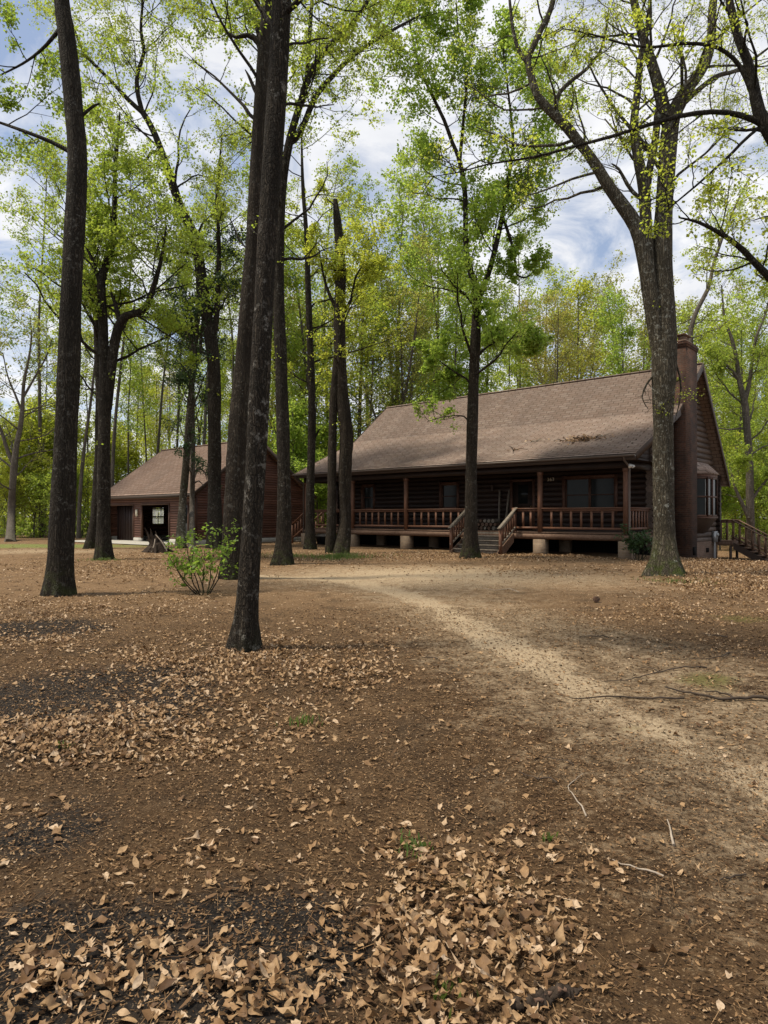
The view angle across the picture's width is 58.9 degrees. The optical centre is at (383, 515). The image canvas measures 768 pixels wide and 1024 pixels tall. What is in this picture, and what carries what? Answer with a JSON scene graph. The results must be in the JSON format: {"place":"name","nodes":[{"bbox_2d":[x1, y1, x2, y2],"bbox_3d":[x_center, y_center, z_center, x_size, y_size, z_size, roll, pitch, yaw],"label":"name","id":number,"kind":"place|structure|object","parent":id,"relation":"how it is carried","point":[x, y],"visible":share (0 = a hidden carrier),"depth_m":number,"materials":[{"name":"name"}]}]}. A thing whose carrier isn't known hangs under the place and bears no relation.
{"place":"outdoors","nodes":[
{"label":"outdoors","id":0,"kind":"place"},
{"bbox_2d":[0,481,766,537],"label":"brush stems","id":1,"kind":"object","parent":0,"point":[115,482],"visible":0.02,"depth_m":46.49,"materials":[{"name":"brown plant"}]},
{"bbox_2d":[0,518,767,1023],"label":"ground","id":2,"kind":"structure","parent":0,"point":[528,584],"depth_m":3.88,"materials":[{"name":"soil"}]},
{"bbox_2d":[0,254,27,347],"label":"forest tree","id":3,"kind":"object","parent":2,"relation":"on","point":[7,322],"visible":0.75,"depth_m":45.21,"materials":[{"name":"green plant"}]},
{"bbox_2d":[0,456,39,527],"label":"understory tree","id":4,"kind":"object","parent":2,"relation":"on","point":[6,484],"visible":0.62,"depth_m":45.49,"materials":[{"name":"green plant"}]},
{"bbox_2d":[0,408,52,532],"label":"understory tree","id":5,"kind":"object","parent":2,"relation":"on","point":[22,446],"visible":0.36,"depth_m":47.60,"materials":[{"name":"green plant"}]},
{"bbox_2d":[0,445,52,536],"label":"understory tree","id":6,"kind":"object","parent":2,"relation":"on","point":[34,469],"visible":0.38,"depth_m":46.73,"materials":[{"name":"green plant"}]},
{"bbox_2d":[12,303,57,523],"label":"tree","id":7,"kind":"object","parent":2,"relation":"on","point":[43,348],"visible":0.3,"depth_m":54.85,"materials":[{"name":"green plant"}]},
{"bbox_2d":[0,122,89,536],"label":"forest tree","id":8,"kind":"object","parent":2,"relation":"on","point":[37,172],"visible":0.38,"depth_m":47.03,"materials":[{"name":"green plant"}]},
{"bbox_2d":[0,264,92,541],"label":"pale tree","id":9,"kind":"object","parent":2,"relation":"on","point":[13,458],"visible":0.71,"depth_m":41.92,"materials":[{"name":"green plant"}]},
{"bbox_2d":[0,393,94,530],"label":"understory tree","id":10,"kind":"object","parent":2,"relation":"on","point":[27,405],"visible":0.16,"depth_m":49.38,"materials":[{"name":"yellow plant"}]},
{"bbox_2d":[2,393,93,533],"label":"understory tree","id":11,"kind":"object","parent":2,"relation":"on","point":[43,420],"visible":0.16,"depth_m":49.73,"materials":[{"name":"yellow plant"}]},
{"bbox_2d":[17,468,90,527],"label":"understory tree","id":12,"kind":"object","parent":2,"relation":"on","point":[41,479],"visible":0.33,"depth_m":45.51,"materials":[{"name":"green plant"}]},
{"bbox_2d":[0,83,150,548],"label":"oak tree","id":13,"kind":"object","parent":2,"relation":"on","point":[90,539],"visible":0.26,"depth_m":30.64,"materials":[{"name":"green plant"}]},
{"bbox_2d":[76,451,93,535],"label":"understory tree","id":14,"kind":"object","parent":2,"relation":"on","point":[90,462],"visible":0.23,"depth_m":47.92,"materials":[{"name":"green plant"}]},
{"bbox_2d":[78,327,112,527],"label":"tree","id":15,"kind":"object","parent":2,"relation":"on","point":[90,382],"visible":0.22,"depth_m":50.48,"materials":[{"name":"green plant"}]},
{"bbox_2d":[45,217,163,538],"bbox_3d":[-18.531,-9.365,45.082,7.216,22.228,6.833,0,0,22],"label":"forest tree","id":16,"kind":"object","parent":2,"relation":"on","point":[78,528],"visible":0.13,"depth_m":44.41,"materials":[{"name":"green plant"}]},
{"bbox_2d":[77,425,143,520],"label":"understory tree","id":17,"kind":"object","parent":2,"relation":"on","point":[121,465],"visible":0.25,"depth_m":55.14,"materials":[{"name":"green plant"}]},
{"bbox_2d":[0,22,228,559],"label":"oak tree","id":18,"kind":"object","parent":2,"relation":"on","point":[99,228],"visible":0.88,"depth_m":22.81,"materials":[{"name":"green plant"}]},
{"bbox_2d":[0,0,243,596],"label":"oak tree","id":19,"kind":"object","parent":2,"relation":"on","point":[59,578],"visible":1,"depth_m":12.86,"materials":[{"name":"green plant"}]},
{"bbox_2d":[91,418,154,482],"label":"understory tree","id":20,"kind":"object","parent":2,"relation":"on","point":[133,449],"visible":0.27,"depth_m":56.71,"materials":[{"name":"green plant"}]},
{"bbox_2d":[2,0,251,548],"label":"oak tree","id":21,"kind":"object","parent":2,"relation":"on","point":[214,507],"visible":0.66,"depth_m":31.78,"materials":[{"name":"green plant"}]},
{"bbox_2d":[86,145,176,486],"bbox_3d":[-17.812,-12.307,47.916,7.836,28.244,8.592,0,0,-7],"label":"forest tree","id":22,"kind":"object","parent":2,"relation":"on","point":[114,432],"visible":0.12,"depth_m":46.83,"materials":[{"name":"green plant"}]},
{"bbox_2d":[110,304,157,474],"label":"tree","id":23,"kind":"object","parent":2,"relation":"on","point":[129,429],"visible":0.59,"depth_m":48.92,"materials":[{"name":"green plant"}]},
{"bbox_2d":[111,309,165,461],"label":"tree","id":24,"kind":"object","parent":2,"relation":"on","point":[144,430],"visible":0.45,"depth_m":54.15,"materials":[{"name":"green plant"}]},
{"bbox_2d":[112,357,174,474],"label":"forest tree","id":25,"kind":"object","parent":2,"relation":"on","point":[139,432],"visible":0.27,"depth_m":59.62,"materials":[{"name":"green plant"}]},
{"bbox_2d":[141,528,173,552],"bbox_3d":[-9.348,1.054,27.997,1.634,1.125,1.360,0,0,39],"label":"tree stump","id":26,"kind":"object","parent":2,"relation":"on","point":[156,544],"visible":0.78,"depth_m":27.63,"materials":[{"name":"wood"}]},
{"bbox_2d":[131,369,184,514],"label":"forest tree","id":27,"kind":"object","parent":2,"relation":"on","point":[154,425],"visible":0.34,"depth_m":62.00,"materials":[{"name":"green plant"}]},
{"bbox_2d":[122,335,204,454],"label":"budding tree","id":28,"kind":"object","parent":2,"relation":"on","point":[170,414],"visible":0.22,"depth_m":69.10,"materials":[{"name":"green plant"}]},
{"bbox_2d":[141,202,213,524],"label":"forest tree","id":29,"kind":"object","parent":2,"relation":"on","point":[161,402],"visible":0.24,"depth_m":49.71,"materials":[{"name":"green plant"}]},
{"bbox_2d":[158,326,206,443],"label":"tree","id":30,"kind":"object","parent":2,"relation":"on","point":[199,412],"visible":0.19,"depth_m":57.25,"materials":[{"name":"green plant"}]},
{"bbox_2d":[149,196,215,447],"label":"forest tree","id":31,"kind":"object","parent":2,"relation":"on","point":[177,442],"visible":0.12,"depth_m":56.22,"materials":[{"name":"green plant"}]},
{"bbox_2d":[123,187,246,548],"bbox_3d":[-9.080,-7.197,32.942,6.629,18.060,5.685,0,0,-39],"label":"slender tree","id":32,"kind":"object","parent":2,"relation":"on","point":[181,518],"visible":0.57,"depth_m":32.70,"materials":[{"name":"green plant"}]},
{"bbox_2d":[143,314,234,456],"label":"forest tree","id":33,"kind":"object","parent":2,"relation":"on","point":[202,414],"visible":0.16,"depth_m":64.55,"materials":[{"name":"green plant"}]},
{"bbox_2d":[159,276,236,548],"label":"slender tree","id":34,"kind":"object","parent":2,"relation":"on","point":[193,458],"visible":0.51,"depth_m":33.10,"materials":[{"name":"green plant"}]},
{"bbox_2d":[156,189,242,444],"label":"forest tree","id":35,"kind":"object","parent":2,"relation":"on","point":[205,409],"visible":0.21,"depth_m":48.62,"materials":[{"name":"green plant"}]},
{"bbox_2d":[162,519,241,594],"bbox_3d":[-3.469,0.792,13.005,1.512,1.486,1.557,0,0,28],"label":"shrub","id":36,"kind":"object","parent":2,"relation":"on","point":[186,568],"visible":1,"depth_m":12.90,"materials":[{"name":"green plant"}]},
{"bbox_2d":[180,178,244,384],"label":"forest tree","id":37,"kind":"object","parent":2,"relation":"on","point":[236,312],"visible":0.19,"depth_m":52.28,"materials":[{"name":"green plant"}]},
{"bbox_2d":[110,442,316,544],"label":"garage","id":38,"kind":"structure","parent":2,"relation":"on","point":[146,494],"depth_m":38.91,"materials":[{"name":"red wood"}]},
{"bbox_2d":[117,505,132,540],"bbox_3d":[-15.135,0.345,40.405,2.800,2.290,0.065,0,0,42],"label":"garage door","id":39,"kind":"structure","parent":38,"relation":"in","point":[124,513],"depth_m":40.66,"materials":[{"name":"brown wood"}]},
{"bbox_2d":[152,508,164,523],"bbox_3d":[-14.532,0.050,43.728,0.080,1.060,0.900,0,0,42],"label":"window","id":40,"kind":"structure","parent":38,"relation":"in","point":[157,518],"depth_m":43.76,"materials":[{"name":"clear glass"}]},
{"bbox_2d":[200,345,235,442],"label":"tree","id":41,"kind":"object","parent":2,"relation":"on","point":[227,380],"visible":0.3,"depth_m":56.16,"materials":[{"name":"green plant"}]},
{"bbox_2d":[146,0,377,579],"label":"oak tree","id":42,"kind":"object","parent":2,"relation":"on","point":[236,458],"visible":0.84,"depth_m":15.95,"materials":[{"name":"brown plant"}]},
{"bbox_2d":[225,151,309,382],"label":"forest tree","id":43,"kind":"object","parent":2,"relation":"on","point":[292,261],"visible":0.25,"depth_m":45.56,"materials":[{"name":"green plant"}]},
{"bbox_2d":[166,0,408,653],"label":"oak tree","id":44,"kind":"object","parent":2,"relation":"on","point":[245,633],"visible":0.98,"depth_m":7.52,"materials":[{"name":"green plant"}]},
{"bbox_2d":[226,267,356,442],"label":"budding tree","id":45,"kind":"object","parent":2,"relation":"on","point":[271,403],"visible":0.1,"depth_m":50.48,"materials":[{"name":"green plant"}]},
{"bbox_2d":[270,393,328,516],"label":"understory tree","id":46,"kind":"object","parent":2,"relation":"on","point":[298,438],"visible":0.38,"depth_m":44.94,"materials":[{"name":"green plant"}]},
{"bbox_2d":[267,275,337,443],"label":"forest tree","id":47,"kind":"object","parent":2,"relation":"on","point":[300,299],"visible":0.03,"depth_m":64.58,"materials":[{"name":"green plant"}]},
{"bbox_2d":[268,306,337,445],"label":"forest tree","id":48,"kind":"object","parent":2,"relation":"on","point":[304,379],"visible":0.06,"depth_m":54.62,"materials":[{"name":"green plant"}]},
{"bbox_2d":[290,449,327,527],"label":"understory tree","id":49,"kind":"object","parent":2,"relation":"on","point":[319,487],"visible":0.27,"depth_m":43.76,"materials":[{"name":"green plant"}]},
{"bbox_2d":[268,214,375,526],"bbox_3d":[-4.993,-9.989,49.801,9.456,23.575,9.133,0,0,-4],"label":"forest tree","id":50,"kind":"object","parent":2,"relation":"on","point":[297,341],"visible":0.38,"depth_m":48.41,"materials":[{"name":"green plant"}]},
{"bbox_2d":[243,25,405,549],"bbox_3d":[-2.954,-9.216,30.403,6.660,21.665,6.329,0,0,37],"label":"slender tree","id":51,"kind":"object","parent":2,"relation":"on","point":[310,540],"visible":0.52,"depth_m":29.97,"materials":[{"name":"green plant"}]},
{"bbox_2d":[179,0,485,565],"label":"oak tree","id":52,"kind":"object","parent":2,"relation":"on","point":[283,553],"visible":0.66,"depth_m":20.57,"materials":[{"name":"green plant"}]},
{"bbox_2d":[287,148,383,512],"bbox_3d":[-4.470,-13.382,54.165,7.833,30.472,9.641,0,0,42],"label":"forest tree","id":53,"kind":"object","parent":2,"relation":"on","point":[354,163],"visible":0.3,"depth_m":53.64,"materials":[{"name":"green plant"}]},
{"bbox_2d":[301,178,405,553],"bbox_3d":[-1.401,-5.744,27.075,3.803,14.958,2.930,0,0,-42],"label":"snag tree","id":54,"kind":"object","parent":2,"relation":"on","point":[339,404],"visible":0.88,"depth_m":26.82,"materials":[{"name":"brown plant"}]},
{"bbox_2d":[299,551,409,559],"bbox_3d":[-1.439,1.415,24.037,4.773,0.213,4.185,0,0,0],"label":"grass patch","id":55,"kind":"object","parent":2,"relation":"on","point":[338,555],"visible":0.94,"depth_m":23.93,"materials":[{"name":"green plant"}]},
{"bbox_2d":[317,260,401,443],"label":"forest tree","id":56,"kind":"object","parent":2,"relation":"on","point":[363,368],"visible":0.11,"depth_m":62.13,"materials":[{"name":"green plant"}]},
{"bbox_2d":[304,204,417,452],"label":"forest tree","id":57,"kind":"object","parent":2,"relation":"on","point":[354,228],"visible":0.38,"depth_m":45.84,"materials":[{"name":"green plant"}]},
{"bbox_2d":[342,169,410,405],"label":"forest tree","id":58,"kind":"object","parent":2,"relation":"on","point":[360,187],"visible":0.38,"depth_m":51.04,"materials":[{"name":"green plant"}]},
{"bbox_2d":[346,254,421,427],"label":"tree","id":59,"kind":"object","parent":2,"relation":"on","point":[370,378],"visible":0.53,"depth_m":45.47,"materials":[{"name":"green plant"}]},
{"bbox_2d":[0,511,767,537],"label":"undergrowth","id":60,"kind":"object","parent":2,"relation":"on","point":[29,528],"visible":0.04,"depth_m":47.71,"materials":[{"name":"green plant"}]},
{"bbox_2d":[0,541,767,1023],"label":"fallen leaves","id":61,"kind":"object","parent":2,"relation":"on","point":[274,965],"visible":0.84,"depth_m":3.11,"materials":[{"name":"brown plant"}]},
{"bbox_2d":[321,230,462,430],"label":"budding tree","id":62,"kind":"object","parent":2,"relation":"on","point":[412,371],"visible":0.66,"depth_m":44.70,"materials":[{"name":"green plant"}]},
{"bbox_2d":[345,164,460,429],"bbox_3d":[0.642,-11.494,51.736,10.303,26.632,10.169,0,0,11],"label":"forest tree","id":63,"kind":"object","parent":2,"relation":"on","point":[402,208],"visible":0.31,"depth_m":49.24,"materials":[{"name":"green plant"}]},
{"bbox_2d":[395,829,432,859],"bbox_3d":[0.137,1.506,3.145,0.173,0.057,0.270,0,0,0],"label":"grass tuft","id":64,"kind":"object","parent":2,"relation":"on","point":[421,844],"visible":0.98,"depth_m":3.12,"materials":[{"name":"green plant"}]},
{"bbox_2d":[375,152,471,396],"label":"forest tree","id":65,"kind":"object","parent":2,"relation":"on","point":[425,229],"visible":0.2,"depth_m":54.22,"materials":[{"name":"green plant"}]},
{"bbox_2d":[367,203,499,409],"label":"forest tree","id":66,"kind":"object","parent":2,"relation":"on","point":[439,225],"visible":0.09,"depth_m":55.13,"materials":[{"name":"green plant"}]},
{"bbox_2d":[422,972,478,1018],"bbox_3d":[0.215,1.476,2.114,0.151,0.057,0.141,0,0,-38],"label":"grass tuft","id":67,"kind":"object","parent":2,"relation":"on","point":[443,996],"visible":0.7,"depth_m":2.12,"materials":[{"name":"green plant"}]},
{"bbox_2d":[413,274,500,402],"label":"forest tree","id":68,"kind":"object","parent":2,"relation":"on","point":[445,325],"visible":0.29,"depth_m":51.30,"materials":[{"name":"green plant"}]},
{"bbox_2d":[345,0,593,558],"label":"maple tree","id":69,"kind":"object","parent":2,"relation":"on","point":[493,201],"visible":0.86,"depth_m":23.31,"materials":[{"name":"green plant"}]},
{"bbox_2d":[441,275,518,396],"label":"forest tree","id":70,"kind":"object","parent":2,"relation":"on","point":[486,377],"visible":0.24,"depth_m":54.37,"materials":[{"name":"green plant"}]},
{"bbox_2d":[489,323,540,391],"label":"forest tree","id":71,"kind":"object","parent":2,"relation":"on","point":[513,368],"visible":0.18,"depth_m":45.68,"materials":[{"name":"green plant"}]},
{"bbox_2d":[291,333,767,560],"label":"log cabin","id":72,"kind":"object","parent":2,"relation":"on","point":[408,481],"visible":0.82,"depth_m":29.37,"materials":[{"name":"brown wood"}]},
{"bbox_2d":[361,484,375,508],"bbox_3d":[-0.792,-0.925,35.304,0.950,1.370,0.257,0,0,42],"label":"window","id":73,"kind":"structure","parent":72,"relation":"in","point":[367,490],"depth_m":35.36,"materials":[{"name":"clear glass"}]},
{"bbox_2d":[439,482,459,508],"bbox_3d":[3.079,-0.900,31.856,1.120,1.320,0.257,0,0,42],"label":"window","id":74,"kind":"structure","parent":72,"relation":"in","point":[449,498],"depth_m":31.91,"materials":[{"name":"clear glass"}]},
{"bbox_2d":[460,519,500,529],"bbox_3d":[4.233,0.402,30.026,1.913,0.498,0.443,0,0,42],"label":"firewood stack","id":75,"kind":"object","parent":72,"relation":"on","point":[483,524],"visible":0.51,"depth_m":29.59,"materials":[{"name":"brown wood"}]},
{"bbox_2d":[513,481,531,529],"bbox_3d":[5.966,-0.407,29.267,1.000,2.087,0.140,0,0,42],"label":"front door","id":76,"kind":"structure","parent":72,"relation":"in","point":[522,491],"depth_m":29.27,"materials":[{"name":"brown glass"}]},
{"bbox_2d":[562,474,617,513],"bbox_3d":[8.238,-0.825,27.258,2.320,1.570,0.257,0,0,42],"label":"window","id":77,"kind":"structure","parent":72,"relation":"in","point":[581,491],"depth_m":27.25,"materials":[{"name":"black glass"}]},
{"bbox_2d":[697,462,719,532],"bbox_3d":[14.023,-0.775,29.527,0.640,3.050,2.490,0,0,42],"label":"bay window","id":78,"kind":"structure","parent":72,"relation":"in","point":[707,477],"depth_m":29.02,"materials":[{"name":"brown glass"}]},
{"bbox_2d":[488,209,574,387],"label":"forest tree","id":79,"kind":"object","parent":2,"relation":"on","point":[515,220],"visible":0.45,"depth_m":52.95,"materials":[{"name":"green plant"}]},
{"bbox_2d":[504,262,583,388],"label":"forest tree","id":80,"kind":"object","parent":2,"relation":"on","point":[550,272],"visible":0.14,"depth_m":72.27,"materials":[{"name":"green plant"}]},
{"bbox_2d":[506,982,582,1012],"bbox_3d":[0.494,1.500,2.106,0.288,0.077,0.069,0,0,-25],"label":"rotten log","id":81,"kind":"object","parent":2,"relation":"on","point":[550,995],"visible":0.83,"depth_m":2.10,"materials":[{"name":"grey wood"}]},
{"bbox_2d":[491,246,626,389],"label":"budding tree","id":82,"kind":"object","parent":2,"relation":"on","point":[604,285],"visible":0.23,"depth_m":64.66,"materials":[{"name":"green plant"}]},
{"bbox_2d":[513,288,619,385],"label":"budding tree","id":83,"kind":"object","parent":2,"relation":"on","point":[559,359],"visible":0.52,"depth_m":46.54,"materials":[{"name":"green plant"}]},
{"bbox_2d":[532,276,638,384],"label":"forest tree","id":84,"kind":"object","parent":2,"relation":"on","point":[584,289],"visible":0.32,"depth_m":52.55,"materials":[{"name":"green plant"}]},
{"bbox_2d":[405,0,767,298],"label":"oak tree","id":85,"kind":"object","parent":2,"relation":"on","point":[758,117],"visible":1,"depth_m":12.11,"materials":[{"name":"green plant"}]},
{"bbox_2d":[432,0,767,576],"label":"oak tree","id":86,"kind":"object","parent":2,"relation":"on","point":[654,257],"visible":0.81,"depth_m":16.91,"materials":[{"name":"green plant"}]},
{"bbox_2d":[586,307,646,375],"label":"forest tree","id":87,"kind":"object","parent":2,"relation":"on","point":[630,360],"visible":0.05,"depth_m":64.93,"materials":[{"name":"green plant"}]},
{"bbox_2d":[587,282,650,376],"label":"forest tree","id":88,"kind":"object","parent":2,"relation":"on","point":[622,334],"visible":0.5,"depth_m":46.29,"materials":[{"name":"green plant"}]},
{"bbox_2d":[614,523,652,559],"bbox_3d":[8.734,0.909,23.161,1.351,1.315,1.367,0,0,-25],"label":"shrub","id":89,"kind":"object","parent":2,"relation":"on","point":[635,545],"visible":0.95,"depth_m":23.03,"materials":[{"name":"green plant"}]},
{"bbox_2d":[579,258,718,379],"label":"budding tree","id":90,"kind":"object","parent":2,"relation":"on","point":[644,333],"visible":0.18,"depth_m":53.28,"materials":[{"name":"green plant"}]},
{"bbox_2d":[636,296,739,448],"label":"forest tree","id":91,"kind":"object","parent":2,"relation":"on","point":[714,384],"visible":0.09,"depth_m":51.44,"materials":[{"name":"green plant"}]},
{"bbox_2d":[665,686,767,699],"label":"fallen stick","id":92,"kind":"object","parent":2,"relation":"on","point":[731,697],"visible":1,"depth_m":5.51,"materials":[{"name":"brown wood"}]},
{"bbox_2d":[676,156,767,345],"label":"slender tree","id":93,"kind":"object","parent":2,"relation":"on","point":[738,203],"visible":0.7,"depth_m":30.18,"materials":[{"name":"green plant"}]},
{"bbox_2d":[677,229,767,550],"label":"pale tree","id":94,"kind":"object","parent":2,"relation":"on","point":[748,472],"visible":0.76,"depth_m":36.91,"materials":[{"name":"green plant"}]},
{"bbox_2d":[685,276,766,427],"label":"budding tree","id":95,"kind":"object","parent":2,"relation":"on","point":[738,290],"visible":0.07,"depth_m":58.02,"materials":[{"name":"green plant"}]},
{"bbox_2d":[719,466,743,549],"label":"understory tree","id":96,"kind":"object","parent":2,"relation":"on","point":[726,506],"visible":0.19,"depth_m":39.65,"materials":[{"name":"green plant"}]},
{"bbox_2d":[705,296,767,545],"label":"forest tree","id":97,"kind":"object","parent":2,"relation":"on","point":[739,416],"visible":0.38,"depth_m":45.35,"materials":[{"name":"green plant"}]},
{"bbox_2d":[714,352,766,537],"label":"forest tree","id":98,"kind":"object","parent":2,"relation":"on","point":[733,368],"visible":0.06,"depth_m":60.44,"materials":[{"name":"green plant"}]},
{"bbox_2d":[719,430,764,546],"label":"understory tree","id":99,"kind":"object","parent":2,"relation":"on","point":[737,437],"visible":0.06,"depth_m":44.03,"materials":[{"name":"green plant"}]},
{"bbox_2d":[721,444,767,539],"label":"understory tree","id":100,"kind":"object","parent":2,"relation":"on","point":[741,492],"visible":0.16,"depth_m":41.64,"materials":[{"name":"green plant"}]},
{"bbox_2d":[725,379,767,512],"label":"forest tree","id":101,"kind":"object","parent":2,"relation":"on","point":[737,403],"visible":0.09,"depth_m":50.27,"materials":[{"name":"green plant"}]},
{"bbox_2d":[727,346,767,444],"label":"forest tree","id":102,"kind":"object","parent":2,"relation":"on","point":[764,421],"visible":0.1,"depth_m":54.90,"materials":[{"name":"green plant"}]},
{"bbox_2d":[733,429,767,542],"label":"understory tree","id":103,"kind":"object","parent":2,"relation":"on","point":[762,439],"visible":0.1,"depth_m":47.23,"materials":[{"name":"green plant"}]},
{"bbox_2d":[737,458,767,530],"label":"understory tree","id":104,"kind":"object","parent":2,"relation":"on","point":[764,489],"visible":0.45,"depth_m":40.80,"materials":[{"name":"green plant"}]},
{"bbox_2d":[0,0,767,516],"label":"sky","id":105,"kind":"structure","parent":0,"point":[583,236],"materials":[{"name":"white"}]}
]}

